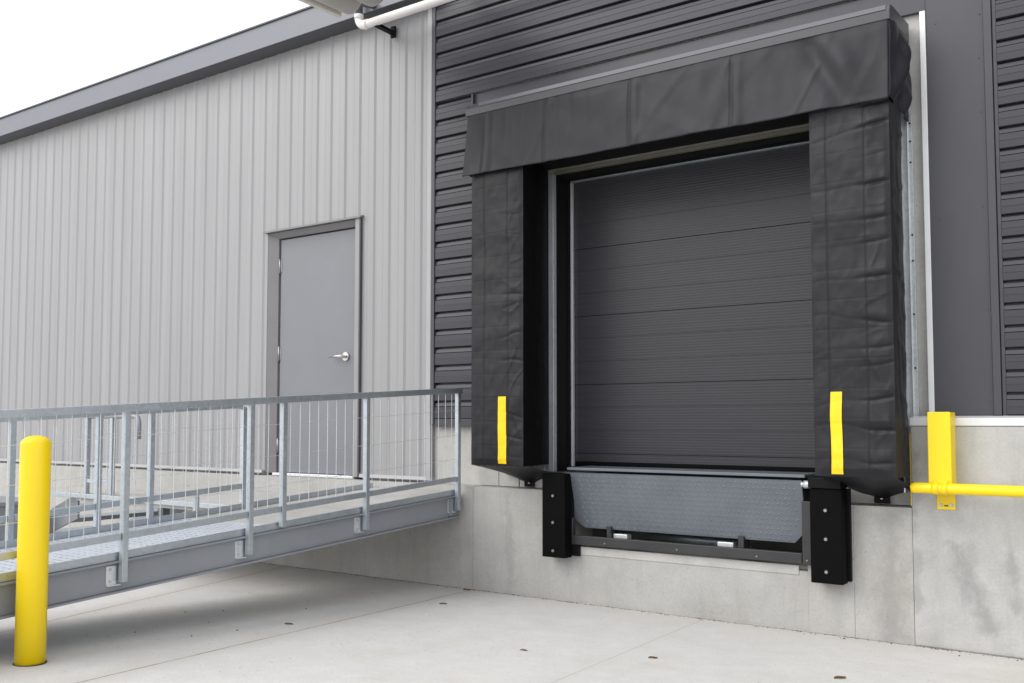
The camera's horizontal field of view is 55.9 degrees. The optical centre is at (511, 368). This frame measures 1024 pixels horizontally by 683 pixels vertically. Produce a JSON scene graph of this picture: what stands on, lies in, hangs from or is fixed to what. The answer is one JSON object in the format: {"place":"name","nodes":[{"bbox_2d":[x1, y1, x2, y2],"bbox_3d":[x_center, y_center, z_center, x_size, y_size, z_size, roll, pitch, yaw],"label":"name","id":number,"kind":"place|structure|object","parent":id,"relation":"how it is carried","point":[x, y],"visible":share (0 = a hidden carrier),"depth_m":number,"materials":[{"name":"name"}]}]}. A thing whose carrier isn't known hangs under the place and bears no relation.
{"place":"outdoors","nodes":[
{"label":"outdoors","id":0,"kind":"place"},
{"bbox_2d":[0,496,17,540],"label":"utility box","id":1,"kind":"object","parent":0,"point":[2,513],"visible":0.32,"depth_m":8.95,"materials":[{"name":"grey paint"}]},
{"bbox_2d":[0,0,309,116],"label":"sky","id":2,"kind":"structure","parent":0,"point":[49,49],"materials":[{"name":"white"}]},
{"bbox_2d":[0,562,1023,682],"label":"ground","id":3,"kind":"structure","parent":0,"point":[579,643],"depth_m":5.81,"materials":[{"name":"concrete"}]},
{"bbox_2d":[12,435,51,666],"bbox_3d":[-2.514,0.957,5.061,0.163,1.207,0.163,-2,-4,35],"label":"bollard","id":4,"kind":"object","parent":3,"relation":"on","point":[31,605],"visible":0.98,"depth_m":5.00,"materials":[{"name":"yellow metal"}]},
{"bbox_2d":[49,497,184,533],"bbox_3d":[-4.356,1.594,9.956,1.590,0.751,1.220,-2,-4,35],"label":"steel stair","id":5,"kind":"object","parent":3,"relation":"on","point":[62,521],"visible":0.21,"depth_m":9.46,"materials":[{"name":"grey metal"}]},
{"bbox_2d":[50,485,310,515],"bbox_3d":[-2.862,1.532,8.982,2.815,0.740,1.488,-2,-4,35],"label":"landing","id":6,"kind":"object","parent":3,"relation":"on","point":[219,500],"visible":0.28,"depth_m":8.74,"materials":[{"name":"metal"}]},
{"bbox_2d":[83,414,141,495],"bbox_3d":[-3.623,0.784,8.732,0.851,0.737,0.042,-2,-4,35],"label":"landing guard","id":7,"kind":"object","parent":6,"relation":"on","point":[89,480],"visible":0.81,"depth_m":8.74,"materials":[{"name":"grey paint"}]},
{"bbox_2d":[0,388,462,619],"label":"access ramp","id":8,"kind":"structure","parent":3,"relation":"on","point":[99,560],"depth_m":6.42,"materials":[{"name":"grey paint"}]},
{"bbox_2d":[73,563,1022,680],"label":"grit","id":9,"kind":"object","parent":3,"relation":"on","point":[570,602],"visible":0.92,"depth_m":6.87,"materials":[{"name":"grey stone"}]},
{"label":"terrain","id":10,"kind":"structure","parent":0,"visible":0},
{"bbox_2d":[0,0,1023,658],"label":"warehouse","id":11,"kind":"structure","parent":10,"relation":"on","point":[276,206],"depth_m":8.15,"materials":[{"name":"metal"}]},
{"bbox_2d":[263,215,362,478],"bbox_3d":[-1.958,-0.185,9.549,1.385,2.509,0.170,-2,-4,35],"label":"personnel door","id":12,"kind":"structure","parent":11,"relation":"in","point":[314,304],"depth_m":9.59,"materials":[{"name":"paint"}]},
{"bbox_2d":[298,0,382,17],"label":"canopy","id":13,"kind":"object","parent":11,"relation":"attached to","point":[336,8],"visible":1,"depth_m":8.42,"materials":[{"name":"metal"}]},
{"bbox_2d":[354,0,454,38],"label":"drain pipe","id":14,"kind":"object","parent":11,"relation":"attached to","point":[378,21],"visible":0.96,"depth_m":8.72,"materials":[{"name":"white plastic"}]},
{"bbox_2d":[542,472,580,557],"bbox_3d":[0.382,1.146,7.521,0.270,0.648,0.152,-2,-4,35],"label":"dock bumper","id":15,"kind":"object","parent":11,"relation":"attached to","point":[557,505],"visible":1,"depth_m":7.48,"materials":[{"name":"black rubber"}]},
{"bbox_2d":[565,466,814,564],"bbox_3d":[1.340,1.058,7.182,1.944,0.604,0.514,-2,-4,35],"label":"dock leveler","id":16,"kind":"object","parent":11,"relation":"attached to","point":[744,507],"visible":0.94,"depth_m":6.97,"materials":[{"name":"metal"}]},
{"bbox_2d":[462,4,918,503],"bbox_3d":[1.120,-0.653,7.019,3.441,3.152,0.569,-2,-4,35],"label":"dock shelter","id":17,"kind":"object","parent":11,"relation":"attached to","point":[841,85],"visible":1,"depth_m":6.34,"materials":[{"name":"black fabric"}]},
{"bbox_2d":[570,141,814,471],"bbox_3d":[1.418,-0.432,7.412,2.222,2.430,0.086,-2,-4,35],"label":"overhead door","id":18,"kind":"structure","parent":11,"relation":"in","point":[692,328],"depth_m":7.41,"materials":[{"name":"paint"}]},
{"bbox_2d":[800,477,852,584],"bbox_3d":[2.056,1.062,6.335,0.305,0.683,0.154,-2,-4,35],"label":"dock bumper","id":19,"kind":"object","parent":11,"relation":"attached to","point":[830,531],"visible":0.98,"depth_m":6.27,"materials":[{"name":"black rubber"}]},
{"bbox_2d":[910,412,1023,509],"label":"dock barrier","id":20,"kind":"object","parent":11,"relation":"attached to","point":[944,486],"visible":1,"depth_m":5.87,"materials":[{"name":"metal"}]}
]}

